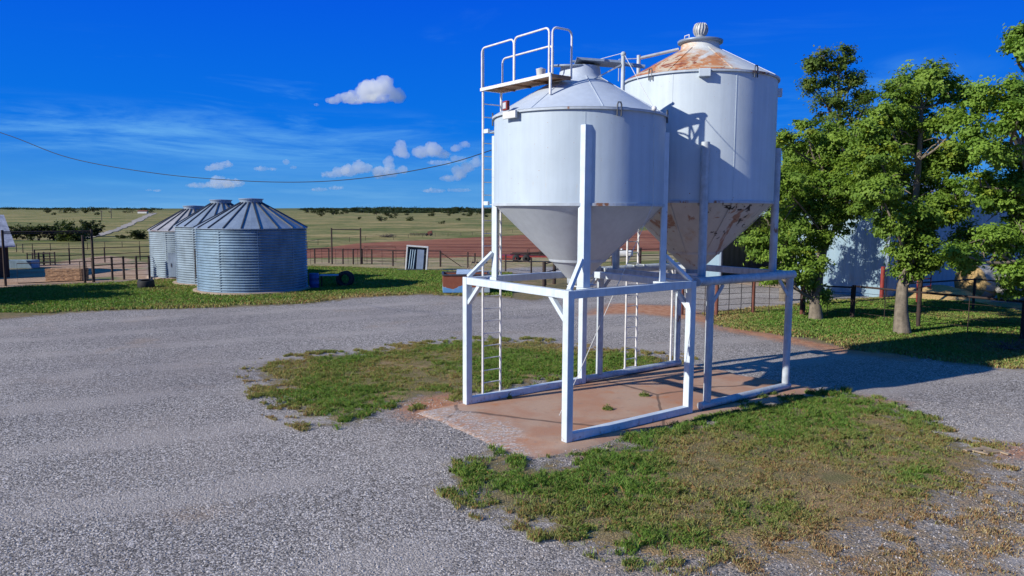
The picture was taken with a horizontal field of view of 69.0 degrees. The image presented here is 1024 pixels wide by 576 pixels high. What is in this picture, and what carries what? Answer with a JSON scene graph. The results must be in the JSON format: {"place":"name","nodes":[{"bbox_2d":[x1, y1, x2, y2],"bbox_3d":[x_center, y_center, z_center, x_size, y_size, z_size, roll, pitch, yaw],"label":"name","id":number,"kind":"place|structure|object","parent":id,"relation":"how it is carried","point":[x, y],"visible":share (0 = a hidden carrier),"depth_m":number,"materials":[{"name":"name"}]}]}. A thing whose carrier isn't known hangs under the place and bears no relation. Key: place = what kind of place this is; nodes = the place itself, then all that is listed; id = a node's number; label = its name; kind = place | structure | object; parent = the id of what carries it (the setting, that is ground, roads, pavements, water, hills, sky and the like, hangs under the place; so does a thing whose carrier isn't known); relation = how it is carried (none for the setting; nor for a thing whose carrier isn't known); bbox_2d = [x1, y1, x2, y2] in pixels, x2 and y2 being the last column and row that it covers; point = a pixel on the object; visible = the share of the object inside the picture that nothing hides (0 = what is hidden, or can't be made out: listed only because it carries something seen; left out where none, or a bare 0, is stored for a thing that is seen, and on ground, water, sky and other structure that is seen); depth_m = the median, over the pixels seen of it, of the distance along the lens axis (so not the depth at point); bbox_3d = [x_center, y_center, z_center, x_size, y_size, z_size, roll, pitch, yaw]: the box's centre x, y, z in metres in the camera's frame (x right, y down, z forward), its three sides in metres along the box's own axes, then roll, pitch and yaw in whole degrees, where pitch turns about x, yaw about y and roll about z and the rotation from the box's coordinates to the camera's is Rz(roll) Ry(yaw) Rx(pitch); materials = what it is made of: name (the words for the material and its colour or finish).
{"place":"outdoors","nodes":[
{"label":"outdoors","id":0,"kind":"place"},
{"bbox_2d":[0,215,14,277],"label":"barn","id":1,"kind":"structure","parent":0,"point":[8,240],"depth_m":50.39,"materials":[{"name":"white metal"}]},
{"bbox_2d":[87,213,156,236],"bbox_3d":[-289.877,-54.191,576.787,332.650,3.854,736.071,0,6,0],"label":"road","id":2,"kind":"structure","parent":0,"point":[132,222],"depth_m":390.08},
{"bbox_2d":[0,208,1023,575],"bbox_3d":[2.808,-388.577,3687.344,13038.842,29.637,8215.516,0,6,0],"label":"ground","id":3,"kind":"structure","parent":0,"point":[76,376],"depth_m":15.29,"materials":[{"name":"grey gravel"}]},
{"bbox_2d":[8,223,26,238],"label":"pasture tree","id":4,"kind":"object","parent":3,"relation":"on","point":[17,236],"visible":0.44,"depth_m":215.51,"materials":[{"name":"green plant"}]},
{"bbox_2d":[9,260,39,268],"bbox_3d":[-38.390,-1.868,58.205,2.300,0.620,1.200,0,6,-5],"label":"water trough","id":5,"kind":"object","parent":3,"relation":"on","point":[13,264],"visible":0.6,"depth_m":57.68,"materials":[{"name":"metal"}]},
{"bbox_2d":[18,223,50,240],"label":"pasture tree","id":6,"kind":"object","parent":3,"relation":"on","point":[33,228],"visible":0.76,"depth_m":201.80,"materials":[{"name":"green plant"}]},
{"bbox_2d":[26,252,44,264],"bbox_3d":[-38.859,-2.356,60.797,0.927,1.050,0.900,0,6,-6],"label":"feeder rack","id":7,"kind":"object","parent":3,"relation":"on","point":[32,254],"visible":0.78,"depth_m":60.39,"materials":[{"name":"black metal"}]},
{"bbox_2d":[38,252,55,264],"bbox_3d":[-38.376,-2.430,61.530,0.927,1.050,0.900,0,6,-6],"label":"feeder rack","id":8,"kind":"object","parent":3,"relation":"on","point":[49,258],"visible":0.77,"depth_m":61.86,"materials":[{"name":"black metal"}]},
{"bbox_2d":[1,229,94,285],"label":"overhead gateway","id":9,"kind":"object","parent":3,"relation":"on","point":[3,232],"visible":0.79,"depth_m":45.28,"materials":[{"name":"brown metal"}]},
{"bbox_2d":[41,224,60,240],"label":"pasture tree","id":10,"kind":"object","parent":3,"relation":"on","point":[51,236],"visible":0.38,"depth_m":203.22,"materials":[{"name":"green plant"}]},
{"bbox_2d":[45,267,88,280],"bbox_3d":[-28.777,-0.877,48.250,2.185,0.835,1.135,-1,6,-8],"label":"hay bale","id":11,"kind":"object","parent":3,"relation":"on","point":[67,274],"visible":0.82,"depth_m":47.73,"materials":[{"name":"plant"}]},
{"bbox_2d":[50,219,94,241],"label":"pasture tree","id":12,"kind":"object","parent":3,"relation":"on","point":[72,237],"visible":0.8,"depth_m":196.83,"materials":[{"name":"green plant"}]},
{"bbox_2d":[16,241,148,251],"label":"pipe fence","id":13,"kind":"object","parent":3,"relation":"on","point":[70,246],"visible":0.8,"depth_m":115.36,"materials":[{"name":"brown metal"}]},
{"bbox_2d":[81,235,85,282],"bbox_3d":[-26.656,-1.682,46.425,0.143,3.200,0.150,0,6,0],"label":"gate post","id":14,"kind":"object","parent":3,"relation":"on","point":[83,258],"visible":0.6,"depth_m":46.36,"materials":[{"name":"metal"}]},
{"bbox_2d":[78,225,89,238],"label":"pasture tree","id":15,"kind":"object","parent":3,"relation":"on","point":[84,228],"visible":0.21,"depth_m":220.13,"materials":[{"name":"green plant"}]},
{"bbox_2d":[33,246,149,263],"bbox_3d":[-36.414,-2.820,66.334,0.762,1.847,13.308,2,6,15],"label":"pipe fence","id":16,"kind":"object","parent":3,"relation":"on","point":[69,255],"visible":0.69,"depth_m":64.23,"materials":[{"name":"brown metal"}]},
{"bbox_2d":[78,219,105,236],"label":"pasture tree","id":17,"kind":"object","parent":3,"relation":"on","point":[96,230],"visible":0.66,"depth_m":243.41,"materials":[{"name":"green plant"}]},
{"bbox_2d":[91,256,150,281],"bbox_3d":[-25.538,-1.179,48.650,0.558,1.750,3.598,6,8,43],"label":"pipe fence","id":18,"kind":"object","parent":3,"relation":"on","point":[136,270],"visible":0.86,"depth_m":48.94,"materials":[{"name":"brown metal"}]},
{"bbox_2d":[17,261,91,283],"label":"pipe gate","id":19,"kind":"structure","parent":18,"relation":"attached to","point":[80,275],"depth_m":46.26,"materials":[{"name":"brown metal"}]},
{"bbox_2d":[115,234,132,238],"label":"pasture tree","id":20,"kind":"object","parent":3,"relation":"on","point":[121,236],"visible":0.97,"depth_m":229.66,"materials":[{"name":"green plant"}]},
{"bbox_2d":[127,229,147,239],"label":"pasture tree","id":21,"kind":"object","parent":3,"relation":"on","point":[137,234],"visible":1,"depth_m":221.55,"materials":[{"name":"green plant"}]},
{"bbox_2d":[137,210,147,212],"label":"farm shed","id":22,"kind":"structure","parent":3,"relation":"on","point":[142,211],"depth_m":907.70,"materials":[{"name":"white metal"}]},
{"bbox_2d":[137,279,154,287],"bbox_3d":[-21.513,-0.230,43.823,0.940,0.500,0.940,0,10,0],"label":"rubber tub","id":23,"kind":"object","parent":3,"relation":"on","point":[146,283],"visible":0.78,"depth_m":43.49,"materials":[{"name":"black rubber"}]},
{"bbox_2d":[147,205,203,278],"bbox_3d":[-22.029,-3.223,51.755,6.240,5.010,6.240,0,6,0],"label":"grain bin","id":24,"kind":"object","parent":3,"relation":"on","point":[162,245],"visible":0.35,"depth_m":49.36,"materials":[{"name":"metal"}]},
{"bbox_2d":[168,253,176,276],"bbox_3d":[-22.088,-1.506,49.060,1.002,1.550,0.194,0,6,0],"label":"door","id":25,"kind":"structure","parent":24,"relation":"in","point":[172,264],"depth_m":48.99,"materials":[{"name":"metal"}]},
{"bbox_2d":[172,199,233,285],"bbox_3d":[-18.484,-2.956,47.559,6.040,5.380,6.040,0,6,0],"label":"grain bin","id":26,"kind":"object","parent":3,"relation":"on","point":[185,251],"visible":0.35,"depth_m":45.46,"materials":[{"name":"metal"}]},
{"bbox_2d":[0,206,499,212],"bbox_3d":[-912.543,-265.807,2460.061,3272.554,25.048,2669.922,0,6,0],"label":"distant woods","id":27,"kind":"object","parent":3,"relation":"on","point":[414,209],"visible":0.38,"depth_m":1915.58,"materials":[{"name":"green plant"}]},
{"bbox_2d":[193,198,310,295],"bbox_3d":[-15.066,-2.504,43.281,6.640,5.400,6.640,0,6,0],"label":"grain bin","id":28,"kind":"object","parent":3,"relation":"on","point":[245,246],"visible":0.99,"depth_m":40.90,"materials":[{"name":"metal"}]},
{"bbox_2d":[309,273,318,287],"bbox_3d":[-11.683,-0.423,44.024,0.600,0.900,0.600,0,6,0],"label":"barrel","id":29,"kind":"object","parent":3,"relation":"on","point":[314,280],"visible":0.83,"depth_m":43.79,"materials":[{"name":"blue plastic"}]},
{"bbox_2d":[320,274,338,286],"bbox_3d":[-10.968,-0.414,44.790,1.100,0.770,0.600,-1,6,-12],"label":"work table","id":30,"kind":"object","parent":3,"relation":"on","point":[321,275],"visible":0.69,"depth_m":44.54,"materials":[{"name":"blue metal"}]},
{"bbox_2d":[336,271,354,285],"bbox_3d":[-10.164,-0.555,45.459,1.154,0.976,0.748,-2,6,-19],"label":"tractor tyre","id":31,"kind":"object","parent":3,"relation":"on","point":[349,274],"visible":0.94,"depth_m":45.23,"materials":[{"name":"black rubber"}]},
{"bbox_2d":[331,228,361,263],"bbox_3d":[-14.443,-3.540,64.972,2.639,3.350,0.130,0,6,0],"label":"overhead gateway","id":32,"kind":"object","parent":3,"relation":"on","point":[332,244],"visible":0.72,"depth_m":64.91,"materials":[{"name":"brown metal"}]},
{"bbox_2d":[306,248,440,265],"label":"pipe fence","id":33,"kind":"object","parent":3,"relation":"on","point":[392,256],"visible":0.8,"depth_m":65.03,"materials":[{"name":"brown metal"}]},
{"bbox_2d":[377,216,387,220],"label":"mesquite bush","id":34,"kind":"object","parent":3,"relation":"on","point":[381,219],"visible":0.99,"depth_m":482.94,"materials":[{"name":"green plant"}]},
{"bbox_2d":[380,232,396,236],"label":"brush pile","id":35,"kind":"object","parent":3,"relation":"on","point":[387,235],"visible":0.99,"depth_m":248.94,"materials":[{"name":"brown plant"}]},
{"bbox_2d":[307,231,486,242],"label":"pipe fence","id":36,"kind":"object","parent":3,"relation":"on","point":[393,236],"visible":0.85,"depth_m":228.86,"materials":[{"name":"brown metal"}]},
{"bbox_2d":[405,245,428,269],"bbox_3d":[-7.346,-2.290,57.574,1.789,2.092,0.954,0,6,-4],"label":"stall frame","id":37,"kind":"object","parent":3,"relation":"on","point":[416,257],"visible":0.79,"depth_m":57.39,"materials":[{"name":"white metal"}]},
{"bbox_2d":[414,231,432,235],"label":"farm implement","id":38,"kind":"object","parent":3,"relation":"on","point":[429,233],"visible":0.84,"depth_m":263.46,"materials":[{"name":"brown metal"}]},
{"bbox_2d":[442,271,490,292],"bbox_3d":[-2.631,-0.353,42.378,2.700,1.030,2.010,0,6,-6],"label":"metal box","id":39,"kind":"object","parent":3,"relation":"on","point":[452,281],"visible":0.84,"depth_m":41.38,"materials":[{"name":"metal"}]},
{"bbox_2d":[456,269,481,273],"bbox_3d":[-2.393,-0.901,42.388,1.520,0.275,0.856,0,6,0],"label":"sheet metal scrap","id":40,"kind":"object","parent":39,"relation":"in","point":[463,271],"visible":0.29,"depth_m":42.38,"materials":[{"name":"white metal"}]},
{"bbox_2d":[468,259,487,269],"bbox_3d":[-2.312,-0.815,43.743,1.731,1.799,0.290,1,6,6],"label":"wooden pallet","id":41,"kind":"object","parent":3,"relation":"on","point":[475,263],"visible":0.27,"depth_m":43.65,"materials":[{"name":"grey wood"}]},
{"bbox_2d":[440,251,531,272],"bbox_3d":[-1.703,-1.882,57.773,1.586,1.500,11.305,-5,8,-40],"label":"pipe fence","id":42,"kind":"object","parent":3,"relation":"on","point":[505,258],"visible":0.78,"depth_m":59.06,"materials":[{"name":"brown metal"}]},
{"bbox_2d":[499,254,547,261],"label":"flatbed trailer","id":43,"kind":"object","parent":3,"relation":"on","point":[526,257],"visible":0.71,"depth_m":71.58,"materials":[{"name":"red paint"}]},
{"bbox_2d":[510,249,544,255],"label":"pipe load","id":44,"kind":"object","parent":43,"relation":"on","point":[534,253],"visible":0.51,"depth_m":71.97},
{"bbox_2d":[542,248,671,286],"bbox_3d":[8.370,-1.925,58.268,2.942,2.018,29.279,4,7,31],"label":"pipe fence","id":45,"kind":"object","parent":3,"relation":"on","point":[544,283],"visible":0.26,"depth_m":53.20,"materials":[{"name":"brown metal"}]},
{"bbox_2d":[418,365,816,459],"bbox_3d":[2.915,2.830,18.423,10.000,0.191,4.500,-4,7,-37],"label":"concrete pad","id":46,"kind":"object","parent":3,"relation":"on","point":[530,425],"visible":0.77,"depth_m":17.53,"materials":[{"name":"beige concrete"}]},
{"bbox_2d":[463,27,696,442],"bbox_3d":[1.450,-1.363,17.050,4.087,8.422,4.007,-4,7,-37],"label":"hopper bin","id":47,"kind":"object","parent":46,"relation":"on","point":[580,161],"visible":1,"depth_m":15.65,"materials":[{"name":"white metal"}]},
{"bbox_2d":[0,132,491,182],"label":"overhead cable","id":48,"kind":"object","parent":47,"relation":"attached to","point":[253,181],"visible":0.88,"depth_m":27.08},
{"bbox_2d":[536,67,545,74],"bbox_3d":[0.626,-4.657,16.140,0.220,0.246,0.220,0,6,0],"label":"bucket","id":49,"kind":"object","parent":47,"relation":"on","point":[540,71],"visible":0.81,"depth_m":16.05,"materials":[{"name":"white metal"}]},
{"bbox_2d":[507,388,777,410],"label":"pad weeds","id":50,"kind":"object","parent":46,"relation":"on","point":[607,407],"visible":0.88,"depth_m":18.56,"materials":[{"name":"green plant"}]},
{"bbox_2d":[586,22,796,409],"bbox_3d":[4.698,-2.083,19.460,4.122,9.380,4.012,-4,7,-37],"label":"hopper bin","id":51,"kind":"object","parent":46,"relation":"on","point":[712,97],"visible":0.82,"depth_m":17.76,"materials":[{"name":"white metal"}]},
{"bbox_2d":[620,249,632,258],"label":"gas tank","id":52,"kind":"object","parent":3,"relation":"on","point":[622,253],"visible":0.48,"depth_m":80.34,"materials":[{"name":"white metal"}]},
{"bbox_2d":[233,335,1023,575],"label":"grass","id":53,"kind":"structure","parent":3,"relation":"on","point":[599,499],"depth_m":13.89,"materials":[{"name":"green plant"}]},
{"bbox_2d":[681,281,803,315],"bbox_3d":[10.367,0.572,33.597,5.455,1.732,0.950,0,6,-5],"label":"pipe fence","id":54,"kind":"object","parent":3,"relation":"on","point":[752,303],"visible":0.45,"depth_m":33.66,"materials":[{"name":"brown metal"}]},
{"bbox_2d":[736,126,809,300],"bbox_3d":[13.764,-3.721,38.625,4.156,9.096,3.891,-3,7,-28],"label":"shade tree","id":55,"kind":"object","parent":3,"relation":"on","point":[767,219],"visible":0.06,"depth_m":39.01,"materials":[{"name":"green plant"}]},
{"bbox_2d":[734,117,890,319],"bbox_3d":[12.391,-2.886,32.332,6.398,8.741,6.839,-2,6,-22],"label":"shade tree","id":56,"kind":"object","parent":3,"relation":"on","point":[806,184],"visible":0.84,"depth_m":31.16,"materials":[{"name":"green plant"}]},
{"bbox_2d":[803,285,852,316],"bbox_3d":[13.959,0.696,32.975,2.000,1.650,0.090,3,7,24],"label":"pipe fence","id":57,"kind":"object","parent":3,"relation":"on","point":[851,287],"visible":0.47,"depth_m":32.66,"materials":[{"name":"brown metal"}]},
{"bbox_2d":[793,42,878,255],"bbox_3d":[15.902,-5.485,37.124,4.617,12.908,6.300,0,6,0],"label":"shade tree","id":58,"kind":"object","parent":3,"relation":"on","point":[819,62],"visible":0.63,"depth_m":35.85,"materials":[{"name":"green plant"}]},
{"bbox_2d":[706,174,1020,296],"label":"metal shed","id":59,"kind":"structure","parent":3,"relation":"on","point":[858,259],"depth_m":42.45,"materials":[{"name":"white metal"}]},
{"bbox_2d":[879,266,884,297],"bbox_3d":[19.993,-0.231,40.257,0.209,1.850,0.220,0,6,0],"label":"bollard","id":60,"kind":"object","parent":3,"relation":"on","point":[882,283],"visible":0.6,"depth_m":40.17,"materials":[{"name":"red metal"}]},
{"bbox_2d":[837,54,983,334],"bbox_3d":[14.972,-3.329,28.052,4.909,10.553,7.720,6,8,42],"label":"shade tree","id":61,"kind":"object","parent":3,"relation":"on","point":[896,129],"visible":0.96,"depth_m":27.39,"materials":[{"name":"green plant"}]},
{"bbox_2d":[916,275,931,301],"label":"red gate","id":62,"kind":"structure","parent":3,"relation":"on","point":[923,286],"depth_m":38.54,"materials":[{"name":"metal"}]},
{"bbox_2d":[852,278,1023,339],"bbox_3d":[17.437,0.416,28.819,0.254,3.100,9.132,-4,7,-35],"label":"pipe fence","id":63,"kind":"object","parent":3,"relation":"on","point":[919,301],"visible":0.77,"depth_m":29.95,"materials":[{"name":"brown metal"}]},
{"bbox_2d":[894,285,990,301],"bbox_3d":[23.200,0.212,40.634,5.200,0.781,3.200,3,7,25],"label":"hay pile","id":64,"kind":"object","parent":3,"relation":"on","point":[942,289],"visible":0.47,"depth_m":39.91,"materials":[{"name":"plant"}]},
{"bbox_2d":[896,278,1017,308],"bbox_3d":[20.362,0.549,34.209,6.669,1.750,3.146,0,6,0],"label":"pipe fence","id":65,"kind":"object","parent":3,"relation":"on","point":[974,291],"visible":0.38,"depth_m":35.16,"materials":[{"name":"brown metal"}]},
{"bbox_2d":[954,265,996,297],"bbox_3d":[25.511,-0.327,40.778,1.700,1.880,1.883,-2,6,-20],"label":"round bale","id":66,"kind":"object","parent":3,"relation":"on","point":[980,272],"visible":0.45,"depth_m":40.04,"materials":[{"name":"plant"}]},
{"bbox_2d":[931,20,1023,300],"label":"shade tree","id":67,"kind":"object","parent":3,"relation":"on","point":[1005,242],"visible":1,"depth_m":24.96,"materials":[{"name":"green plant"}]},
{"bbox_2d":[963,446,1010,454],"bbox_3d":[9.232,3.182,14.492,0.646,0.040,0.552,-3,7,-26],"label":"broken wood","id":68,"kind":"object","parent":3,"relation":"on","point":[986,450],"visible":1,"depth_m":14.54,"materials":[{"name":"beige wood"}]},
{"bbox_2d":[975,331,1023,351],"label":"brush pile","id":69,"kind":"object","parent":3,"relation":"on","point":[1012,347],"visible":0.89,"depth_m":25.30,"materials":[{"name":"brown plant"}]},
{"bbox_2d":[0,265,1023,368],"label":"lawn grass","id":70,"kind":"structure","parent":0,"point":[929,339],"depth_m":35.01,"materials":[{"name":"green plant"}]},
{"bbox_2d":[0,0,1023,207],"label":"sky","id":71,"kind":"structure","parent":0,"point":[276,92],"materials":[{"name":"blue"}]},
{"bbox_2d":[995,274,1023,299],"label":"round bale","id":72,"kind":"object","parent":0,"point":[998,290],"visible":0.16,"depth_m":39.76}
]}

